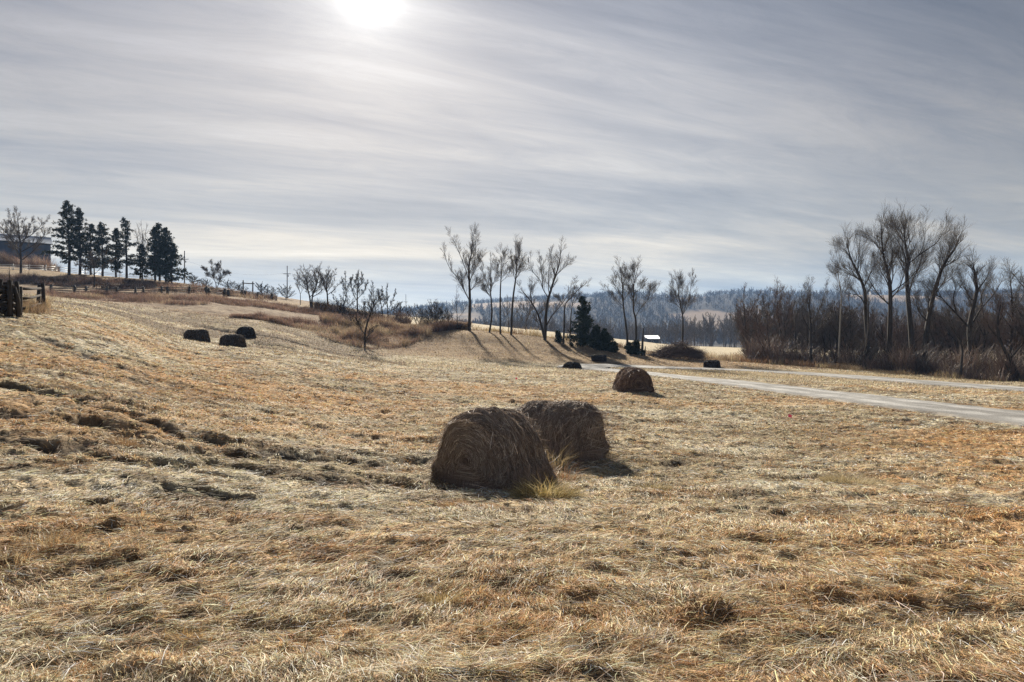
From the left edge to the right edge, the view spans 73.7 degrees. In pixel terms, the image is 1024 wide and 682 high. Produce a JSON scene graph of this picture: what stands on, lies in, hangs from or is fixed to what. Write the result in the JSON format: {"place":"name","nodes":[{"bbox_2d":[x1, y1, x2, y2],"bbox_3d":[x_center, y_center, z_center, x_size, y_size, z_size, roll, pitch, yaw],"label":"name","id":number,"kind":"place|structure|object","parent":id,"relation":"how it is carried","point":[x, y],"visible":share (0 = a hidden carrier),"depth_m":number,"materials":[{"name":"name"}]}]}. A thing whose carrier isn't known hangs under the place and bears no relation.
{"place":"outdoors","nodes":[
{"label":"outdoors","id":0,"kind":"place"},
{"bbox_2d":[0,265,1023,681],"bbox_3d":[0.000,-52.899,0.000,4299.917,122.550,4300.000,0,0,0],"label":"ground","id":1,"kind":"structure","parent":0,"point":[90,419],"depth_m":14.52,"materials":[{"name":"plant"}]},
{"bbox_2d":[0,282,13,316],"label":"rail fence","id":2,"kind":"object","parent":1,"relation":"on","point":[4,302],"visible":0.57,"depth_m":31.07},
{"bbox_2d":[0,279,21,316],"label":"corner crib","id":3,"kind":"object","parent":1,"relation":"on","point":[16,299],"visible":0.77,"depth_m":31.42,"materials":[{"name":"brown wood"}]},
{"bbox_2d":[0,205,50,272],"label":"bare tree","id":4,"kind":"object","parent":1,"relation":"on","point":[15,227],"visible":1,"depth_m":144.71,"materials":[{"name":"brown plant"}]},
{"bbox_2d":[0,234,52,263],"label":"metal building","id":5,"kind":"structure","parent":1,"relation":"on","point":[47,243],"depth_m":205.50,"materials":[{"name":"grey"}]},
{"bbox_2d":[0,537,52,569],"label":"grass tuft","id":6,"kind":"object","parent":1,"relation":"on","point":[19,555],"visible":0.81,"depth_m":5.55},
{"bbox_2d":[13,283,45,313],"bbox_3d":[-28.200,-2.414,40.000,0.552,3.088,17.060,0,0,-31],"label":"rail fence","id":7,"kind":"object","parent":1,"relation":"on","point":[40,289],"visible":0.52,"depth_m":42.84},
{"bbox_2d":[0,517,94,552],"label":"grass tuft","id":8,"kind":"object","parent":1,"relation":"on","point":[50,542],"visible":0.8,"depth_m":5.89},
{"bbox_2d":[37,200,89,274],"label":"pine tree","id":9,"kind":"object","parent":1,"relation":"on","point":[67,211],"visible":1,"depth_m":147.43,"materials":[{"name":"green plant"}]},
{"bbox_2d":[67,207,92,274],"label":"pine tree","id":10,"kind":"object","parent":1,"relation":"on","point":[85,246],"visible":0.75,"depth_m":149.76,"materials":[{"name":"green plant"}]},
{"bbox_2d":[0,264,164,280],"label":"white fence","id":11,"kind":"object","parent":1,"relation":"on","point":[29,267],"visible":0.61,"depth_m":164.30,"materials":[{"name":"paint"}]},
{"bbox_2d":[74,223,104,274],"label":"pine tree","id":12,"kind":"object","parent":1,"relation":"on","point":[90,231],"visible":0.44,"depth_m":155.50,"materials":[{"name":"green plant"}]},
{"bbox_2d":[74,248,116,286],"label":"bare tree","id":13,"kind":"object","parent":1,"relation":"on","point":[91,261],"visible":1,"depth_m":125.93,"materials":[{"name":"brown plant"}]},
{"bbox_2d":[87,221,123,276],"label":"pine tree","id":14,"kind":"object","parent":1,"relation":"on","point":[100,240],"visible":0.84,"depth_m":151.56,"materials":[{"name":"green plant"}]},
{"bbox_2d":[106,228,124,276],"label":"pine tree","id":15,"kind":"object","parent":1,"relation":"on","point":[116,267],"visible":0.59,"depth_m":153.76,"materials":[{"name":"green plant"}]},
{"bbox_2d":[105,432,143,448],"bbox_3d":[-6.433,1.666,11.301,0.735,0.287,0.531,0,0,0],"label":"grass tuft","id":16,"kind":"object","parent":1,"relation":"on","point":[123,439],"visible":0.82,"depth_m":11.29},
{"bbox_2d":[107,217,144,277],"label":"pine tree","id":17,"kind":"object","parent":1,"relation":"on","point":[128,261],"visible":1,"depth_m":151.74,"materials":[{"name":"green plant"}]},
{"bbox_2d":[129,244,152,278],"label":"pine tree","id":18,"kind":"object","parent":1,"relation":"on","point":[139,257],"visible":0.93,"depth_m":153.64,"materials":[{"name":"green plant"}]},
{"bbox_2d":[141,226,166,279],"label":"pine tree","id":19,"kind":"object","parent":1,"relation":"on","point":[154,233],"visible":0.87,"depth_m":149.59,"materials":[{"name":"green plant"}]},
{"bbox_2d":[139,222,172,280],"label":"pine tree","id":20,"kind":"object","parent":1,"relation":"on","point":[157,225],"visible":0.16,"depth_m":153.46,"materials":[{"name":"green plant"}]},
{"bbox_2d":[48,284,272,298],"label":"rail fence","id":21,"kind":"object","parent":1,"relation":"on","point":[161,289],"visible":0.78,"depth_m":115.72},
{"bbox_2d":[146,227,179,281],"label":"pine tree","id":22,"kind":"object","parent":1,"relation":"on","point":[166,233],"visible":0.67,"depth_m":150.49,"materials":[{"name":"green plant"}]},
{"bbox_2d":[151,240,193,282],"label":"pine tree","id":23,"kind":"object","parent":1,"relation":"on","point":[173,255],"visible":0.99,"depth_m":149.32,"materials":[{"name":"green plant"}]},
{"bbox_2d":[151,621,216,647],"bbox_3d":[-2.030,1.832,4.247,0.441,0.162,0.352,0,0,0],"label":"grass tuft","id":24,"kind":"object","parent":1,"relation":"on","point":[189,636],"visible":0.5,"depth_m":4.25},
{"bbox_2d":[180,329,210,342],"bbox_3d":[-28.972,-0.464,62.540,2.890,1.288,1.969,0,0,10],"label":"hay bale","id":25,"kind":"object","parent":1,"relation":"on","point":[201,335],"visible":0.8,"depth_m":61.94,"materials":[{"name":"plant"}]},
{"bbox_2d":[200,259,230,286],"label":"bare tree","id":26,"kind":"object","parent":1,"relation":"on","point":[220,276],"visible":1,"depth_m":171.49,"materials":[{"name":"grey plant"}]},
{"bbox_2d":[219,334,247,347],"bbox_3d":[-23.670,0.014,57.988,2.528,1.249,1.975,0,0,12],"label":"hay bale","id":27,"kind":"object","parent":1,"relation":"on","point":[235,340],"visible":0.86,"depth_m":57.42,"materials":[{"name":"plant"}]},
{"bbox_2d":[0,249,473,349],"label":"russet grass","id":28,"kind":"structure","parent":1,"relation":"on","point":[328,312],"depth_m":110.94,"materials":[{"name":"plant"}]},
{"bbox_2d":[235,326,255,338],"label":"hay bale","id":29,"kind":"object","parent":1,"relation":"on","point":[248,332],"visible":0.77,"depth_m":72.46,"materials":[{"name":"plant"}]},
{"bbox_2d":[292,261,330,307],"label":"bare tree","id":30,"kind":"object","parent":1,"relation":"on","point":[306,279],"visible":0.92,"depth_m":139.92,"materials":[{"name":"brown plant"}]},
{"bbox_2d":[314,267,340,302],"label":"bare tree","id":31,"kind":"object","parent":1,"relation":"on","point":[322,277],"visible":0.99,"depth_m":137.70,"materials":[{"name":"grey plant"}]},
{"bbox_2d":[331,272,354,304],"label":"bare tree","id":32,"kind":"object","parent":1,"relation":"on","point":[344,288],"visible":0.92,"depth_m":136.09,"materials":[{"name":"grey plant"}]},
{"bbox_2d":[339,304,371,324],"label":"bare shrub","id":33,"kind":"object","parent":1,"relation":"on","point":[350,314],"visible":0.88,"depth_m":105.83,"materials":[{"name":"brown plant"}]},
{"bbox_2d":[349,270,369,310],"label":"bare tree","id":34,"kind":"object","parent":1,"relation":"on","point":[357,284],"visible":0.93,"depth_m":141.34,"materials":[{"name":"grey plant"}]},
{"bbox_2d":[352,280,383,344],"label":"bare tree","id":35,"kind":"object","parent":1,"relation":"on","point":[378,295],"visible":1,"depth_m":91.80,"materials":[{"name":"brown plant"}]},
{"bbox_2d":[405,303,429,324],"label":"bare shrub","id":36,"kind":"object","parent":1,"relation":"on","point":[418,311],"visible":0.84,"depth_m":117.83,"materials":[{"name":"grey plant"}]},
{"bbox_2d":[427,299,446,321],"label":"bare shrub","id":37,"kind":"object","parent":1,"relation":"on","point":[434,308],"visible":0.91,"depth_m":114.77,"materials":[{"name":"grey plant"}]},
{"bbox_2d":[417,581,469,605],"bbox_3d":[-0.498,1.868,4.957,0.423,0.240,0.319,0,0,0],"label":"grass tuft","id":38,"kind":"object","parent":1,"relation":"on","point":[440,598],"visible":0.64,"depth_m":4.96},
{"bbox_2d":[439,223,486,330],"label":"bare tree","id":39,"kind":"object","parent":1,"relation":"on","point":[468,263],"visible":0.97,"depth_m":109.89,"materials":[{"name":"brown plant"}]},
{"bbox_2d":[409,406,566,491],"bbox_3d":[-0.412,1.893,12.356,2.377,1.477,2.753,0,0,33],"label":"hay bale","id":40,"kind":"object","parent":1,"relation":"on","point":[494,448],"visible":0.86,"depth_m":11.78,"materials":[{"name":"plant"}]},
{"bbox_2d":[478,252,502,331],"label":"bare tree","id":41,"kind":"object","parent":1,"relation":"on","point":[490,282],"visible":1,"depth_m":108.83,"materials":[{"name":"brown plant"}]},
{"bbox_2d":[487,242,513,333],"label":"bare tree","id":42,"kind":"object","parent":1,"relation":"on","point":[501,264],"visible":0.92,"depth_m":108.30,"materials":[{"name":"brown plant"}]},
{"bbox_2d":[0,291,1023,381],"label":"tan field grass","id":43,"kind":"structure","parent":1,"relation":"on","point":[43,310],"depth_m":92.93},
{"bbox_2d":[507,235,530,334],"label":"bare tree","id":44,"kind":"object","parent":1,"relation":"on","point":[518,249],"visible":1,"depth_m":106.80,"materials":[{"name":"brown plant"}]},
{"bbox_2d":[514,293,538,330],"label":"bare tree","id":45,"kind":"object","parent":1,"relation":"on","point":[528,314],"visible":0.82,"depth_m":149.96,"materials":[{"name":"grey plant"}]},
{"bbox_2d":[513,236,575,339],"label":"bare tree","id":46,"kind":"object","parent":1,"relation":"on","point":[545,309],"visible":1,"depth_m":106.69,"materials":[{"name":"brown plant"}]},
{"bbox_2d":[503,471,589,501],"bbox_3d":[0.535,2.285,10.506,1.520,0.548,1.138,0,0,0],"label":"grass tuft","id":47,"kind":"object","parent":1,"relation":"on","point":[534,493],"visible":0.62,"depth_m":10.42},
{"bbox_2d":[542,442,581,470],"bbox_3d":[0.851,2.318,13.920,1.259,0.705,1.093,0,0,0],"label":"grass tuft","id":48,"kind":"object","parent":1,"relation":"on","point":[562,464],"visible":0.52,"depth_m":13.89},
{"bbox_2d":[552,276,590,343],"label":"bare tree","id":49,"kind":"object","parent":1,"relation":"on","point":[558,297],"visible":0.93,"depth_m":106.22,"materials":[{"name":"brown plant"}]},
{"bbox_2d":[561,362,581,368],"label":"hay bale","id":50,"kind":"object","parent":1,"relation":"on","point":[572,365],"visible":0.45,"depth_m":75.41,"materials":[{"name":"plant"}]},
{"bbox_2d":[551,460,593,480],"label":"weed stalks","id":51,"kind":"object","parent":1,"relation":"on","point":[564,475],"visible":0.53,"depth_m":12.88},
{"bbox_2d":[505,400,642,462],"bbox_3d":[1.143,2.046,15.886,3.716,1.399,2.114,0,0,27],"label":"hay bale","id":52,"kind":"object","parent":1,"relation":"on","point":[562,423],"visible":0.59,"depth_m":15.19,"materials":[{"name":"plant"}]},
{"bbox_2d":[565,296,600,346],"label":"spruce tree","id":53,"kind":"object","parent":1,"relation":"on","point":[583,338],"visible":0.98,"depth_m":105.28,"materials":[{"name":"green plant"}]},
{"bbox_2d":[584,324,600,348],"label":"juniper","id":54,"kind":"object","parent":1,"relation":"on","point":[595,331],"visible":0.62,"depth_m":105.66,"materials":[{"name":"green plant"}]},
{"bbox_2d":[594,328,617,350],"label":"juniper","id":55,"kind":"object","parent":1,"relation":"on","point":[606,338],"visible":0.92,"depth_m":104.58,"materials":[{"name":"green plant"}]},
{"bbox_2d":[599,255,635,343],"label":"bare tree","id":56,"kind":"object","parent":1,"relation":"on","point":[610,292],"visible":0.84,"depth_m":104.51,"materials":[{"name":"brown plant"}]},
{"bbox_2d":[612,367,654,392],"bbox_3d":[6.844,2.205,38.573,2.383,1.494,2.830,0,0,-14],"label":"hay bale","id":57,"kind":"object","parent":1,"relation":"on","point":[632,379],"visible":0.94,"depth_m":37.86,"materials":[{"name":"plant"}]},
{"bbox_2d":[630,340,646,355],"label":"juniper","id":58,"kind":"object","parent":1,"relation":"on","point":[636,347],"visible":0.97,"depth_m":102.62,"materials":[{"name":"green plant"}]},
{"bbox_2d":[621,255,662,340],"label":"bare tree","id":59,"kind":"object","parent":1,"relation":"on","point":[629,278],"visible":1,"depth_m":103.58,"materials":[{"name":"brown plant"}]},
{"bbox_2d":[625,481,674,490],"bbox_3d":[2.394,2.525,11.807,0.964,0.261,0.677,0,0,0],"label":"grass tuft","id":60,"kind":"object","parent":1,"relation":"on","point":[659,486],"visible":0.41,"depth_m":11.85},
{"bbox_2d":[618,632,684,662],"bbox_3d":[0.823,1.792,3.952,0.423,0.187,0.320,0,0,0],"label":"grass tuft","id":61,"kind":"object","parent":1,"relation":"on","point":[643,638],"visible":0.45,"depth_m":3.97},
{"bbox_2d":[644,335,659,342],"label":"farm shed","id":62,"kind":"structure","parent":1,"relation":"on","point":[652,338],"depth_m":327.74,"materials":[{"name":"metal"}]},
{"bbox_2d":[646,337,712,359],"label":"brush pile","id":63,"kind":"object","parent":1,"relation":"on","point":[676,350],"visible":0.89,"depth_m":102.92,"materials":[{"name":"brown plant"}]},
{"bbox_2d":[664,268,700,354],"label":"bare tree","id":64,"kind":"object","parent":1,"relation":"on","point":[673,292],"visible":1,"depth_m":108.95,"materials":[{"name":"brown plant"}]},
{"bbox_2d":[378,287,1023,344],"bbox_3d":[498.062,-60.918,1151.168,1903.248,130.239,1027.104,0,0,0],"label":"hill woods","id":65,"kind":"object","parent":1,"relation":"on","point":[658,298],"visible":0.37,"depth_m":1124.85,"materials":[{"name":"plant"}]},
{"bbox_2d":[703,360,720,367],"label":"hay bale","id":66,"kind":"object","parent":1,"relation":"on","point":[711,363],"visible":0.96,"depth_m":89.30,"materials":[{"name":"plant"}]},
{"bbox_2d":[402,306,1022,349],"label":"bottomland woods","id":67,"kind":"object","parent":1,"relation":"on","point":[727,325],"visible":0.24,"depth_m":363.57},
{"bbox_2d":[733,283,761,344],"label":"bare tree","id":68,"kind":"object","parent":1,"relation":"on","point":[747,315],"visible":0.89,"depth_m":114.10,"materials":[{"name":"brown plant"}]},
{"bbox_2d":[729,299,774,345],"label":"bare tree","id":69,"kind":"object","parent":1,"relation":"on","point":[755,318],"visible":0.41,"depth_m":120.75,"materials":[{"name":"brown plant"}]},
{"bbox_2d":[738,310,779,343],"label":"bare tree","id":70,"kind":"object","parent":1,"relation":"on","point":[747,332],"visible":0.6,"depth_m":113.08,"materials":[{"name":"brown plant"}]},
{"bbox_2d":[750,287,782,336],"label":"bare tree","id":71,"kind":"object","parent":1,"relation":"on","point":[772,312],"visible":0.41,"depth_m":123.09,"materials":[{"name":"brown plant"}]},
{"bbox_2d":[753,300,794,355],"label":"bare tree","id":72,"kind":"object","parent":1,"relation":"on","point":[764,331],"visible":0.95,"depth_m":101.28,"materials":[{"name":"brown plant"}]},
{"bbox_2d":[766,280,795,356],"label":"bare tree","id":73,"kind":"object","parent":1,"relation":"on","point":[777,291],"visible":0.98,"depth_m":103.28,"materials":[{"name":"brown plant"}]},
{"bbox_2d":[765,304,799,353],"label":"bare tree","id":74,"kind":"object","parent":1,"relation":"on","point":[784,340],"visible":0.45,"depth_m":116.42,"materials":[{"name":"brown plant"}]},
{"bbox_2d":[772,293,811,354],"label":"bare tree","id":75,"kind":"object","parent":1,"relation":"on","point":[789,323],"visible":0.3,"depth_m":117.28,"materials":[{"name":"brown plant"}]},
{"bbox_2d":[774,290,809,350],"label":"bare tree","id":76,"kind":"object","parent":1,"relation":"on","point":[789,316],"visible":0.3,"depth_m":117.46,"materials":[{"name":"brown plant"}]},
{"bbox_2d":[785,298,804,352],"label":"bare tree","id":77,"kind":"object","parent":1,"relation":"on","point":[796,313],"visible":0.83,"depth_m":103.69,"materials":[{"name":"brown plant"}]},
{"bbox_2d":[785,287,825,351],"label":"bare tree","id":78,"kind":"object","parent":1,"relation":"on","point":[804,306],"visible":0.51,"depth_m":108.73,"materials":[{"name":"brown plant"}]},
{"bbox_2d":[779,309,833,354],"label":"bare tree","id":79,"kind":"object","parent":1,"relation":"on","point":[819,334],"visible":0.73,"depth_m":104.51,"materials":[{"name":"brown plant"}]},
{"bbox_2d":[791,305,832,356],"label":"bare tree","id":80,"kind":"object","parent":1,"relation":"on","point":[802,343],"visible":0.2,"depth_m":112.50,"materials":[{"name":"brown plant"}]},
{"bbox_2d":[794,274,833,361],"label":"bare tree","id":81,"kind":"object","parent":1,"relation":"on","point":[809,306],"visible":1,"depth_m":98.70,"materials":[{"name":"brown plant"}]},
{"bbox_2d":[814,297,852,356],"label":"bare tree","id":82,"kind":"object","parent":1,"relation":"on","point":[830,337],"visible":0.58,"depth_m":103.37,"materials":[{"name":"brown plant"}]},
{"bbox_2d":[824,295,862,349],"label":"bare tree","id":83,"kind":"object","parent":1,"relation":"on","point":[847,309],"visible":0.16,"depth_m":110.80,"materials":[{"name":"brown plant"}]},
{"bbox_2d":[826,247,863,360],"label":"bare tree","id":84,"kind":"object","parent":1,"relation":"on","point":[835,274],"visible":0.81,"depth_m":96.18,"materials":[{"name":"brown plant"}]},
{"bbox_2d":[823,296,874,352],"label":"bare tree","id":85,"kind":"object","parent":1,"relation":"on","point":[849,323],"visible":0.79,"depth_m":100.42,"materials":[{"name":"brown plant"}]},
{"bbox_2d":[814,467,892,486],"bbox_3d":[6.302,2.552,12.600,1.452,0.420,1.012,0,0,0],"label":"grass tuft","id":86,"kind":"object","parent":1,"relation":"on","point":[840,479],"visible":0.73,"depth_m":12.55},
{"bbox_2d":[826,221,886,360],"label":"bare tree","id":87,"kind":"object","parent":1,"relation":"on","point":[867,322],"visible":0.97,"depth_m":92.17,"materials":[{"name":"brown plant"}]},
{"bbox_2d":[734,332,1023,381],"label":"creek brush","id":88,"kind":"object","parent":1,"relation":"on","point":[934,363],"visible":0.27,"depth_m":87.46,"materials":[{"name":"plant"}]},
{"bbox_2d":[852,200,933,364],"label":"bare tree","id":89,"kind":"object","parent":1,"relation":"on","point":[886,269],"visible":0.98,"depth_m":90.38,"materials":[{"name":"brown plant"}]},
{"bbox_2d":[869,307,916,354],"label":"bare tree","id":90,"kind":"object","parent":1,"relation":"on","point":[878,331],"visible":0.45,"depth_m":104.80,"materials":[{"name":"brown plant"}]},
{"bbox_2d":[882,317,942,356],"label":"bare tree","id":91,"kind":"object","parent":1,"relation":"on","point":[899,341],"visible":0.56,"depth_m":97.48,"materials":[{"name":"brown plant"}]},
{"bbox_2d":[877,196,964,356],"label":"bare tree","id":92,"kind":"object","parent":1,"relation":"on","point":[909,309],"visible":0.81,"depth_m":90.79,"materials":[{"name":"brown plant"}]},
{"bbox_2d":[913,298,954,349],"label":"bare tree","id":93,"kind":"object","parent":1,"relation":"on","point":[916,330],"visible":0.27,"depth_m":98.78,"materials":[{"name":"brown plant"}]},
{"bbox_2d":[899,216,977,371],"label":"bare tree","id":94,"kind":"object","parent":1,"relation":"on","point":[951,249],"visible":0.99,"depth_m":88.78,"materials":[{"name":"brown plant"}]},
{"bbox_2d":[919,298,963,359],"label":"bare tree","id":95,"kind":"object","parent":1,"relation":"on","point":[936,330],"visible":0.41,"depth_m":96.82,"materials":[{"name":"brown plant"}]},
{"bbox_2d":[933,300,969,356],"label":"bare tree","id":96,"kind":"object","parent":1,"relation":"on","point":[940,324],"visible":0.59,"depth_m":95.18,"materials":[{"name":"brown plant"}]},
{"bbox_2d":[928,320,978,361],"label":"bare tree","id":97,"kind":"object","parent":1,"relation":"on","point":[946,341],"visible":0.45,"depth_m":93.01,"materials":[{"name":"brown plant"}]},
{"bbox_2d":[939,308,983,377],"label":"bare tree","id":98,"kind":"object","parent":1,"relation":"on","point":[962,351],"visible":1,"depth_m":79.51,"materials":[{"name":"brown plant"}]},
{"bbox_2d":[915,244,1012,370],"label":"bare tree","id":99,"kind":"object","parent":1,"relation":"on","point":[974,305],"visible":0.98,"depth_m":86.63,"materials":[{"name":"brown plant"}]},
{"bbox_2d":[935,301,1004,358],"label":"bare tree","id":100,"kind":"object","parent":1,"relation":"on","point":[959,326],"visible":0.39,"depth_m":93.75,"materials":[{"name":"brown plant"}]},
{"bbox_2d":[955,285,1007,363],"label":"bare tree","id":101,"kind":"object","parent":1,"relation":"on","point":[984,337],"visible":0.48,"depth_m":89.65,"materials":[{"name":"brown plant"}]},
{"bbox_2d":[964,259,1023,353],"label":"bare tree","id":102,"kind":"object","parent":1,"relation":"on","point":[1017,292],"visible":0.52,"depth_m":91.89,"materials":[{"name":"brown plant"}]},
{"bbox_2d":[978,288,1023,381],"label":"bare tree","id":103,"kind":"object","parent":1,"relation":"on","point":[999,339],"visible":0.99,"depth_m":77.21,"materials":[{"name":"brown plant"}]},
{"bbox_2d":[978,308,1023,358],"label":"bare tree","id":104,"kind":"object","parent":1,"relation":"on","point":[993,347],"visible":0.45,"depth_m":89.52,"materials":[{"name":"brown plant"}]},
{"bbox_2d":[999,256,1023,331],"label":"bare tree","id":105,"kind":"object","parent":1,"relation":"on","point":[1020,281],"visible":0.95,"depth_m":86.39,"materials":[{"name":"brown plant"}]},
{"bbox_2d":[1003,295,1023,353],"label":"bare tree","id":106,"kind":"object","parent":1,"relation":"on","point":[1017,328],"visible":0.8,"depth_m":89.62,"materials":[{"name":"brown plant"}]},
{"bbox_2d":[0,0,1023,312],"label":"sky","id":107,"kind":"structure","parent":0,"point":[726,141],"materials":[{"name":"grey"}]},
{"bbox_2d":[557,364,1023,426],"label":"gravel road","id":108,"kind":"structure","parent":0,"point":[1000,416],"depth_m":45.86,"materials":[{"name":"gravel"}]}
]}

